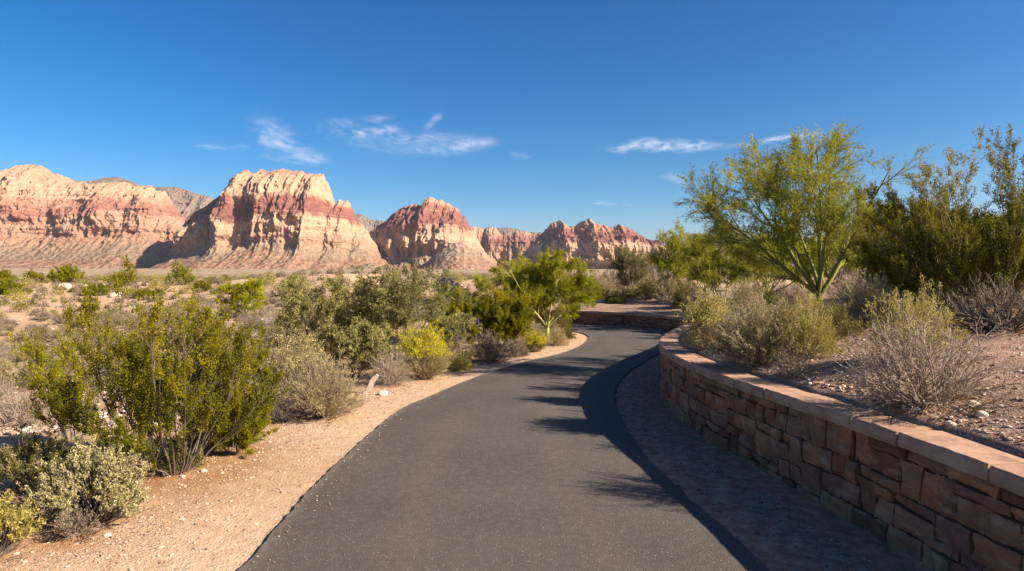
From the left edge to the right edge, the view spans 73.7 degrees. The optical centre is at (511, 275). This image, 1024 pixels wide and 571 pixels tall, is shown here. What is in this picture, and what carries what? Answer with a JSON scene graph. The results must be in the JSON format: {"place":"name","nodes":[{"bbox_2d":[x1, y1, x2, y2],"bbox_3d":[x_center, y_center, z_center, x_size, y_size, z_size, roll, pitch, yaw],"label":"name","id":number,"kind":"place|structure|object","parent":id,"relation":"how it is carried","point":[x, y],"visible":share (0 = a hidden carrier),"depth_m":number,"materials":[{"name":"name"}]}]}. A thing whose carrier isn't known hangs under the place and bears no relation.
{"place":"outdoors","nodes":[
{"label":"outdoors","id":0,"kind":"place"},
{"bbox_2d":[0,259,107,267],"bbox_3d":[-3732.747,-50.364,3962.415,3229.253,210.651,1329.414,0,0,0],"label":"foothill","id":1,"kind":"structure","parent":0,"point":[20,263],"depth_m":4236.15,"materials":[{"name":"beige stone"}]},
{"bbox_2d":[0,164,185,268],"bbox_3d":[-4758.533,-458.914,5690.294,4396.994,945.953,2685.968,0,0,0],"label":"mountain","id":2,"kind":"structure","parent":0,"point":[46,214],"depth_m":5330.31,"materials":[{"name":"beige stone"}]},
{"bbox_2d":[76,177,213,217],"bbox_3d":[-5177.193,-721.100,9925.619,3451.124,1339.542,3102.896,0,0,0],"label":"hill","id":3,"kind":"structure","parent":0,"point":[186,203],"depth_m":9469.75,"materials":[{"name":"brown stone"}]},
{"bbox_2d":[150,169,389,268],"bbox_3d":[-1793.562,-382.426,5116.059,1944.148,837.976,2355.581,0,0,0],"label":"mountain","id":4,"kind":"structure","parent":0,"point":[274,219],"depth_m":4742.99,"materials":[{"name":"beige stone"}]},
{"bbox_2d":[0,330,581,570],"bbox_3d":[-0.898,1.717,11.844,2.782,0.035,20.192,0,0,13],"label":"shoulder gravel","id":5,"kind":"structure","parent":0,"point":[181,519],"depth_m":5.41,"materials":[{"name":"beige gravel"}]},
{"bbox_2d":[356,214,384,231],"bbox_3d":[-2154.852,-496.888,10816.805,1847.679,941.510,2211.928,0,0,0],"label":"hill","id":6,"kind":"structure","parent":0,"point":[369,224],"depth_m":10484.85,"materials":[{"name":"brown stone"}]},
{"bbox_2d":[345,263,400,269],"bbox_3d":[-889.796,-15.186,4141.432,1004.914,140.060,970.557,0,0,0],"label":"foothill","id":7,"kind":"structure","parent":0,"point":[367,266],"depth_m":4349.68,"materials":[{"name":"beige stone"}]},
{"bbox_2d":[369,197,496,268],"bbox_3d":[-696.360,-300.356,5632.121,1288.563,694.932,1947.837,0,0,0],"label":"mountain","id":8,"kind":"structure","parent":0,"point":[426,230],"depth_m":5242.72,"materials":[{"name":"stone"}]},
{"bbox_2d":[417,242,497,269],"bbox_3d":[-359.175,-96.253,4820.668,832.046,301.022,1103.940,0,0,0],"label":"foothill","id":9,"kind":"structure","parent":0,"point":[458,256],"depth_m":4769.13,"materials":[{"name":"beige stone"}]},
{"bbox_2d":[237,296,769,570],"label":"path","id":10,"kind":"structure","parent":0,"point":[542,464],"depth_m":5.31,"materials":[{"name":"grey asphalt"}]},
{"bbox_2d":[245,336,593,570],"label":"edge grit","id":11,"kind":"object","parent":10,"relation":"on","point":[376,447],"visible":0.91,"depth_m":6.58,"materials":[{"name":"beige gravel"}]},
{"bbox_2d":[471,226,541,268],"bbox_3d":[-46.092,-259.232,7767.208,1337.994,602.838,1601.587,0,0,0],"label":"mountain","id":12,"kind":"structure","parent":0,"point":[496,245],"depth_m":7406.25,"materials":[{"name":"brown stone"}]},
{"bbox_2d":[0,268,1023,570],"bbox_3d":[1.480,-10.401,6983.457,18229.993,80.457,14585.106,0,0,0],"label":"ground","id":13,"kind":"structure","parent":0,"point":[862,542],"depth_m":5.62,"materials":[{"name":"beige sand"}]},
{"bbox_2d":[0,363,17,390],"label":"desert scrub","id":14,"kind":"object","parent":13,"relation":"on","point":[2,368],"visible":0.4,"depth_m":13.49,"materials":[{"name":"beige plant"}]},
{"bbox_2d":[0,345,19,361],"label":"dead shrub","id":15,"kind":"object","parent":13,"relation":"on","point":[11,351],"visible":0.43,"depth_m":22.72,"materials":[{"name":"grey plant"}]},
{"bbox_2d":[0,267,20,281],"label":"crest bush","id":16,"kind":"object","parent":13,"relation":"on","point":[3,272],"visible":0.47,"depth_m":62.10,"materials":[{"name":"green plant"}]},
{"bbox_2d":[0,276,29,293],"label":"crest bush","id":17,"kind":"object","parent":13,"relation":"on","point":[10,283],"visible":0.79,"depth_m":52.31,"materials":[{"name":"green plant"}]},
{"bbox_2d":[0,488,46,561],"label":"brittlebush","id":18,"kind":"object","parent":13,"relation":"on","point":[11,524],"visible":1,"depth_m":4.20,"materials":[{"name":"yellow plant"}]},
{"bbox_2d":[0,376,53,428],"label":"dead shrub","id":19,"kind":"object","parent":13,"relation":"on","point":[16,414],"visible":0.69,"depth_m":8.73,"materials":[{"name":"grey plant"}]},
{"bbox_2d":[10,365,45,389],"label":"desert scrub","id":20,"kind":"object","parent":13,"relation":"on","point":[24,382],"visible":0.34,"depth_m":13.05,"materials":[{"name":"beige plant"}]},
{"bbox_2d":[22,269,47,281],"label":"crest bush","id":21,"kind":"object","parent":13,"relation":"on","point":[36,275],"visible":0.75,"depth_m":62.61,"materials":[{"name":"green plant"}]},
{"bbox_2d":[29,323,52,339],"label":"sagebrush","id":22,"kind":"object","parent":13,"relation":"on","point":[46,329],"visible":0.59,"depth_m":30.53,"materials":[{"name":"grey plant"}]},
{"bbox_2d":[30,307,53,319],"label":"desert scrub","id":23,"kind":"object","parent":13,"relation":"on","point":[42,314],"visible":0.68,"depth_m":39.85,"materials":[{"name":"grey plant"}]},
{"bbox_2d":[0,419,96,498],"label":"brittlebush","id":24,"kind":"object","parent":13,"relation":"on","point":[12,468],"visible":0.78,"depth_m":5.53,"materials":[{"name":"green plant"}]},
{"bbox_2d":[41,327,65,340],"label":"desert scrub","id":25,"kind":"object","parent":13,"relation":"on","point":[54,335],"visible":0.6,"depth_m":30.04,"materials":[{"name":"beige plant"}]},
{"bbox_2d":[2,319,124,443],"bbox_3d":[-4.761,1.125,7.330,1.113,1.324,1.009,0,0,-40],"label":"creosote bush","id":26,"kind":"object","parent":13,"relation":"on","point":[55,374],"visible":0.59,"depth_m":7.12,"materials":[{"name":"green plant"}]},
{"bbox_2d":[46,262,86,282],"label":"crest bush","id":27,"kind":"object","parent":13,"relation":"on","point":[65,273],"visible":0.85,"depth_m":64.08,"materials":[{"name":"green plant"}]},
{"bbox_2d":[35,506,104,542],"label":"dry tuft","id":28,"kind":"object","parent":13,"relation":"on","point":[64,523],"visible":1,"depth_m":4.46,"materials":[{"name":"grey plant"}]},
{"bbox_2d":[9,434,160,534],"bbox_3d":[-2.940,1.478,4.787,0.906,0.756,0.876,0,0,29],"label":"brittlebush","id":29,"kind":"object","parent":13,"relation":"on","point":[106,480],"visible":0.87,"depth_m":4.69,"materials":[{"name":"plant"}]},
{"bbox_2d":[82,282,109,295],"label":"crest bush","id":30,"kind":"object","parent":13,"relation":"on","point":[103,288],"visible":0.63,"depth_m":52.09,"materials":[{"name":"green plant"}]},
{"bbox_2d":[105,267,138,284],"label":"crest bush","id":31,"kind":"object","parent":13,"relation":"on","point":[124,273],"visible":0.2,"depth_m":59.55,"materials":[{"name":"green plant"}]},
{"bbox_2d":[132,287,152,297],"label":"crest bush","id":32,"kind":"object","parent":13,"relation":"on","point":[141,292],"visible":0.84,"depth_m":49.81,"materials":[{"name":"green plant"}]},
{"bbox_2d":[32,251,292,475],"bbox_3d":[-3.005,0.778,5.875,1.719,1.965,1.969,0,0,23],"label":"creosote bush","id":33,"kind":"object","parent":13,"relation":"on","point":[210,394],"visible":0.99,"depth_m":5.68,"materials":[{"name":"green plant"}]},
{"bbox_2d":[161,259,197,285],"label":"crest bush","id":34,"kind":"object","parent":13,"relation":"on","point":[181,273],"visible":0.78,"depth_m":63.44,"materials":[{"name":"green plant"}]},
{"bbox_2d":[156,437,206,474],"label":"cactus","id":35,"kind":"object","parent":13,"relation":"on","point":[179,459],"visible":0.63,"depth_m":6.03,"materials":[{"name":"green plant"}]},
{"bbox_2d":[192,279,211,290],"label":"crest bush","id":36,"kind":"object","parent":13,"relation":"on","point":[200,284],"visible":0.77,"depth_m":53.09,"materials":[{"name":"green plant"}]},
{"bbox_2d":[180,369,278,456],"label":"creosote bush","id":37,"kind":"object","parent":13,"relation":"on","point":[244,439],"visible":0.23,"depth_m":6.53,"materials":[{"name":"green plant"}]},
{"bbox_2d":[0,273,474,435],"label":"desert stones","id":38,"kind":"object","parent":13,"relation":"on","point":[9,432],"visible":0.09,"depth_m":8.55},
{"bbox_2d":[209,277,267,315],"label":"bush","id":39,"kind":"object","parent":13,"relation":"on","point":[239,291],"visible":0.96,"depth_m":32.97,"materials":[{"name":"green plant"}]},
{"bbox_2d":[236,318,264,330],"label":"desert scrub","id":40,"kind":"object","parent":13,"relation":"on","point":[255,325],"visible":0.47,"depth_m":25.45,"materials":[{"name":"grey plant"}]},
{"bbox_2d":[253,305,286,330],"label":"dead shrub","id":41,"kind":"object","parent":13,"relation":"on","point":[267,321],"visible":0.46,"depth_m":24.84,"materials":[{"name":"grey plant"}]},
{"bbox_2d":[254,317,304,346],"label":"desert scrub","id":42,"kind":"object","parent":13,"relation":"on","point":[277,332],"visible":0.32,"depth_m":19.57,"materials":[{"name":"green plant"}]},
{"bbox_2d":[265,384,310,424],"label":"dead shrub","id":43,"kind":"object","parent":13,"relation":"on","point":[285,417],"visible":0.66,"depth_m":8.01,"materials":[{"name":"plant"}]},
{"bbox_2d":[0,266,576,315],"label":"scrub","id":44,"kind":"object","parent":13,"relation":"on","point":[78,290],"visible":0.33,"depth_m":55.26,"materials":[{"name":"green plant"}]},
{"bbox_2d":[247,324,338,404],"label":"sagebrush","id":45,"kind":"object","parent":13,"relation":"on","point":[286,361],"visible":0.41,"depth_m":9.14,"materials":[{"name":"beige plant"}]},
{"bbox_2d":[260,344,369,421],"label":"sagebrush","id":46,"kind":"object","parent":13,"relation":"on","point":[318,403],"visible":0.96,"depth_m":8.23,"materials":[{"name":"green plant"}]},
{"bbox_2d":[269,274,394,368],"bbox_3d":[-3.136,0.897,12.156,2.324,1.919,2.287,0,0,-17],"label":"acacia bush","id":47,"kind":"object","parent":13,"relation":"on","point":[301,301],"visible":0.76,"depth_m":11.90,"materials":[{"name":"green plant"}]},
{"bbox_2d":[320,275,399,361],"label":"creosote bush","id":48,"kind":"object","parent":13,"relation":"on","point":[323,297],"visible":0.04,"depth_m":14.67,"materials":[{"name":"green plant"}]},
{"bbox_2d":[330,315,396,380],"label":"acacia bush","id":49,"kind":"object","parent":13,"relation":"on","point":[355,337],"visible":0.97,"depth_m":11.06,"materials":[{"name":"green plant"}]},
{"bbox_2d":[362,374,378,393],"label":"stone slab","id":50,"kind":"structure","parent":13,"relation":"on","point":[373,379],"depth_m":9.97,"materials":[{"name":"beige stone"}]},
{"bbox_2d":[361,344,416,387],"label":"dead shrub","id":51,"kind":"object","parent":13,"relation":"on","point":[398,372],"visible":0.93,"depth_m":10.73,"materials":[{"name":"grey plant"}]},
{"bbox_2d":[340,257,476,369],"bbox_3d":[-2.018,0.738,12.349,2.347,2.113,2.568,0,0,16],"label":"acacia bush","id":52,"kind":"object","parent":13,"relation":"on","point":[394,287],"visible":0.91,"depth_m":12.09,"materials":[{"name":"green plant"}]},
{"bbox_2d":[388,319,455,379],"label":"rabbitbrush","id":53,"kind":"object","parent":13,"relation":"on","point":[427,348],"visible":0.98,"depth_m":11.23,"materials":[{"name":"tan twig"},{"name":"olive leaf"},{"name":"yellow flower"}]},
{"bbox_2d":[424,305,475,356],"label":"acacia bush","id":54,"kind":"object","parent":13,"relation":"on","point":[465,321],"visible":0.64,"depth_m":13.99,"materials":[{"name":"green plant"}]},
{"bbox_2d":[421,288,482,340],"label":"bush","id":55,"kind":"object","parent":13,"relation":"on","point":[446,313],"visible":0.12,"depth_m":18.80,"materials":[{"name":"green plant"}]},
{"bbox_2d":[435,328,472,356],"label":"dead shrub","id":56,"kind":"object","parent":13,"relation":"on","point":[460,342],"visible":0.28,"depth_m":14.39,"materials":[{"name":"grey plant"}]},
{"bbox_2d":[447,348,476,371],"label":"sagebrush","id":57,"kind":"object","parent":13,"relation":"on","point":[467,365],"visible":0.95,"depth_m":12.36,"materials":[{"name":"green plant"}]},
{"bbox_2d":[444,283,519,347],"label":"creosote bush","id":58,"kind":"object","parent":13,"relation":"on","point":[489,306],"visible":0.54,"depth_m":16.14,"materials":[{"name":"green plant"}]},
{"bbox_2d":[466,326,513,363],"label":"sagebrush","id":59,"kind":"object","parent":13,"relation":"on","point":[494,350],"visible":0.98,"depth_m":13.51,"materials":[{"name":"grey plant"}]},
{"bbox_2d":[477,280,536,344],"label":"creosote bush","id":60,"kind":"object","parent":13,"relation":"on","point":[515,326],"visible":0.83,"depth_m":16.09,"materials":[{"name":"green plant"}]},
{"bbox_2d":[501,338,531,357],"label":"sagebrush","id":61,"kind":"object","parent":13,"relation":"on","point":[524,351],"visible":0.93,"depth_m":14.52,"materials":[{"name":"grey plant"}]},
{"bbox_2d":[501,320,544,343],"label":"dry grass","id":62,"kind":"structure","parent":13,"relation":"on","point":[523,337],"depth_m":16.82,"materials":[{"name":"plant"}]},
{"bbox_2d":[490,247,562,324],"bbox_3d":[0.308,0.478,19.508,2.826,2.681,1.710,0,0,33],"label":"palo verde tree","id":63,"kind":"object","parent":13,"relation":"on","point":[521,259],"visible":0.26,"depth_m":19.47,"materials":[{"name":"green plant"}]},
{"bbox_2d":[461,246,602,336],"bbox_3d":[0.495,0.500,18.615,3.985,2.608,2.124,0,0,0],"label":"palo verde tree","id":64,"kind":"object","parent":13,"relation":"on","point":[556,270],"visible":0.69,"depth_m":18.49,"materials":[{"name":"green plant"}]},
{"bbox_2d":[525,329,548,351],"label":"rabbitbrush","id":65,"kind":"object","parent":13,"relation":"on","point":[540,344],"visible":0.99,"depth_m":15.40,"materials":[{"name":"yellow plant"}]},
{"bbox_2d":[542,325,570,345],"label":"dry grass","id":66,"kind":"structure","parent":13,"relation":"on","point":[556,337],"depth_m":16.79,"materials":[{"name":"plant"}]},
{"bbox_2d":[549,316,575,329],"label":"sagebrush","id":67,"kind":"object","parent":13,"relation":"on","point":[563,323],"visible":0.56,"depth_m":20.92,"materials":[{"name":"green plant"}]},
{"bbox_2d":[558,325,577,338],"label":"sagebrush","id":68,"kind":"object","parent":13,"relation":"on","point":[568,333],"visible":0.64,"depth_m":18.52,"materials":[{"name":"green plant"}]},
{"bbox_2d":[595,277,621,292],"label":"sagebrush","id":69,"kind":"object","parent":13,"relation":"on","point":[608,286],"visible":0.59,"depth_m":39.84,"materials":[{"name":"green plant"}]},
{"bbox_2d":[605,289,627,303],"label":"sagebrush","id":70,"kind":"object","parent":13,"relation":"on","point":[617,296],"visible":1,"depth_m":27.02,"materials":[{"name":"green plant"}]},
{"bbox_2d":[606,245,654,287],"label":"mesquite tree","id":71,"kind":"object","parent":13,"relation":"on","point":[638,270],"visible":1,"depth_m":32.81,"materials":[{"name":"green plant"}]},
{"bbox_2d":[623,284,640,297],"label":"sagebrush","id":72,"kind":"object","parent":13,"relation":"on","point":[629,292],"visible":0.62,"depth_m":29.29,"materials":[{"name":"green plant"}]},
{"bbox_2d":[631,274,660,299],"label":"sagebrush","id":73,"kind":"object","parent":13,"relation":"on","point":[644,289],"visible":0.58,"depth_m":28.41,"materials":[{"name":"green plant"}]},
{"bbox_2d":[640,254,672,286],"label":"sagebrush","id":74,"kind":"object","parent":13,"relation":"on","point":[652,272],"visible":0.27,"depth_m":43.73,"materials":[{"name":"grey plant"}]},
{"bbox_2d":[647,272,682,301],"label":"sagebrush","id":75,"kind":"object","parent":13,"relation":"on","point":[662,291],"visible":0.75,"depth_m":26.40,"materials":[{"name":"green plant"}]},
{"bbox_2d":[646,227,712,290],"bbox_3d":[6.638,-0.445,26.838,2.774,3.016,2.498,0,0,17],"label":"palo verde tree","id":76,"kind":"object","parent":13,"relation":"on","point":[665,263],"visible":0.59,"depth_m":26.72,"materials":[{"name":"green plant"}]},
{"bbox_2d":[668,276,706,307],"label":"sagebrush","id":77,"kind":"object","parent":13,"relation":"on","point":[684,290],"visible":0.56,"depth_m":23.34,"materials":[{"name":"green plant"}]},
{"bbox_2d":[681,289,716,313],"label":"sagebrush","id":78,"kind":"object","parent":13,"relation":"on","point":[685,301],"visible":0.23,"depth_m":19.90,"materials":[{"name":"green plant"}]},
{"bbox_2d":[674,286,733,349],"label":"sagebrush","id":79,"kind":"object","parent":13,"relation":"on","point":[701,316],"visible":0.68,"depth_m":8.49,"materials":[{"name":"green plant"}]},
{"bbox_2d":[669,219,792,310],"bbox_3d":[6.478,-0.375,21.282,3.534,3.069,3.392,0,0,-10],"label":"palo verde tree","id":80,"kind":"object","parent":13,"relation":"on","point":[705,274],"visible":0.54,"depth_m":20.67,"materials":[{"name":"green plant"}]},
{"bbox_2d":[719,275,775,314],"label":"sagebrush","id":81,"kind":"object","parent":13,"relation":"on","point":[744,291],"visible":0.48,"depth_m":13.40,"materials":[{"name":"green plant"}]},
{"bbox_2d":[619,354,880,570],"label":"verge gravel","id":82,"kind":"structure","parent":13,"relation":"on","point":[765,511],"depth_m":5.74,"materials":[{"name":"grey gravel"}]},
{"bbox_2d":[691,285,818,364],"bbox_3d":[2.490,0.509,7.061,1.296,0.855,1.150,0,0,0],"label":"sagebrush","id":83,"kind":"object","parent":13,"relation":"on","point":[751,342],"visible":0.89,"depth_m":6.93,"materials":[{"name":"green plant"}]},
{"bbox_2d":[735,226,816,292],"bbox_3d":[8.980,-0.401,23.870,2.642,2.922,3.025,0,0,8],"label":"palo verde tree","id":84,"kind":"object","parent":13,"relation":"on","point":[776,270],"visible":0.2,"depth_m":23.60,"materials":[{"name":"green plant"}]},
{"bbox_2d":[531,309,1023,570],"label":"retaining wall","id":85,"kind":"structure","parent":13,"relation":"on","point":[933,499],"depth_m":4.68,"materials":[{"name":"stone"}]},
{"bbox_2d":[767,276,811,309],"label":"dead shrub","id":86,"kind":"object","parent":13,"relation":"on","point":[791,299],"visible":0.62,"depth_m":12.41,"materials":[{"name":"brown plant"}]},
{"bbox_2d":[763,342,822,382],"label":"dead shrub","id":87,"kind":"object","parent":13,"relation":"on","point":[795,371],"visible":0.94,"depth_m":6.21,"materials":[{"name":"grey plant"}]},
{"bbox_2d":[769,234,836,296],"bbox_3d":[11.136,-0.422,26.058,2.692,2.698,2.906,0,0,35],"label":"tree","id":88,"kind":"object","parent":13,"relation":"on","point":[805,262],"visible":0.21,"depth_m":25.23,"materials":[{"name":"green plant"}]},
{"bbox_2d":[673,118,939,319],"bbox_3d":[4.749,-0.885,11.108,4.215,3.316,3.413,0,0,0],"label":"palo verde tree","id":89,"kind":"object","parent":13,"relation":"on","point":[828,210],"visible":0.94,"depth_m":10.89,"materials":[{"name":"green plant"}]},
{"bbox_2d":[769,282,851,359],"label":"sagebrush","id":90,"kind":"object","parent":13,"relation":"on","point":[805,318],"visible":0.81,"depth_m":6.77,"materials":[{"name":"green plant"}]},
{"bbox_2d":[811,295,866,337],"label":"sagebrush","id":91,"kind":"object","parent":13,"relation":"on","point":[835,317],"visible":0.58,"depth_m":7.48,"materials":[{"name":"green plant"}]},
{"bbox_2d":[804,234,875,286],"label":"tree","id":92,"kind":"object","parent":13,"relation":"on","point":[825,264],"visible":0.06,"depth_m":23.95,"materials":[{"name":"green plant"}]},
{"bbox_2d":[667,292,1023,444],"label":"bank gravel","id":93,"kind":"structure","parent":13,"relation":"on","point":[951,418],"depth_m":5.46,"materials":[{"name":"grey gravel"}]},
{"bbox_2d":[816,257,882,303],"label":"dead shrub","id":94,"kind":"object","parent":13,"relation":"on","point":[836,280],"visible":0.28,"depth_m":12.57,"materials":[{"name":"grey plant"}]},
{"bbox_2d":[819,266,909,326],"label":"sagebrush","id":95,"kind":"object","parent":13,"relation":"on","point":[857,299],"visible":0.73,"depth_m":8.08,"materials":[{"name":"grey plant"}]},
{"bbox_2d":[823,206,910,297],"bbox_3d":[9.347,-0.579,17.155,2.647,2.768,2.380,0,0,-17],"label":"palo verde tree","id":96,"kind":"object","parent":13,"relation":"on","point":[854,258],"visible":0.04,"depth_m":17.15,"materials":[{"name":"green plant"}]},
{"bbox_2d":[850,185,973,308],"bbox_3d":[5.618,-0.431,9.631,2.151,1.829,1.552,0,0,-25],"label":"creosote bush","id":97,"kind":"object","parent":13,"relation":"on","point":[886,209],"visible":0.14,"depth_m":9.55,"materials":[{"name":"green plant"}]},
{"bbox_2d":[850,273,974,359],"bbox_3d":[3.464,0.362,5.952,0.867,0.779,0.943,0,0,-38],"label":"rabbitbrush","id":98,"kind":"object","parent":13,"relation":"on","point":[900,321],"visible":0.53,"depth_m":5.84,"materials":[{"name":"green plant"}]},
{"bbox_2d":[823,299,1023,421],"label":"dead shrub","id":99,"kind":"object","parent":13,"relation":"on","point":[920,361],"visible":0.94,"depth_m":4.69,"materials":[{"name":"grey plant"}]},
{"bbox_2d":[838,138,1023,312],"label":"creosote bush","id":100,"kind":"object","parent":13,"relation":"on","point":[959,253],"visible":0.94,"depth_m":8.18,"materials":[{"name":"green plant"}]},
{"bbox_2d":[903,279,990,321],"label":"shrub","id":101,"kind":"object","parent":13,"relation":"on","point":[936,286],"visible":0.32,"depth_m":7.55,"materials":[{"name":"green plant"}]},
{"bbox_2d":[930,269,1023,335],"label":"dead shrub","id":102,"kind":"object","parent":13,"relation":"on","point":[1009,321],"visible":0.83,"depth_m":6.86,"materials":[{"name":"grey plant"}]},
{"bbox_2d":[970,122,1022,263],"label":"creosote bush","id":103,"kind":"object","parent":13,"relation":"on","point":[1005,155],"visible":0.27,"depth_m":9.22,"materials":[{"name":"green plant"}]},
{"bbox_2d":[0,0,1023,240],"label":"sky","id":104,"kind":"structure","parent":0,"point":[524,115],"materials":[{"name":"blue"}]},
{"bbox_2d":[496,228,540,234],"bbox_3d":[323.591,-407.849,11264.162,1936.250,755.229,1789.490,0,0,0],"label":"hill","id":105,"kind":"structure","parent":0,"point":[502,231],"depth_m":11010.70,"materials":[{"name":"brown stone"}]},
{"bbox_2d":[517,218,688,268],"bbox_3d":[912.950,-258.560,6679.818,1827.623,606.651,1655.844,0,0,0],"label":"mountain","id":106,"kind":"structure","parent":0,"point":[590,241],"depth_m":6228.85,"materials":[{"name":"stone"}]},
{"bbox_2d":[659,233,841,268],"bbox_3d":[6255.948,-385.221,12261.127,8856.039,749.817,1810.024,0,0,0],"label":"hill","id":107,"kind":"structure","parent":0,"point":[662,244],"depth_m":11906.32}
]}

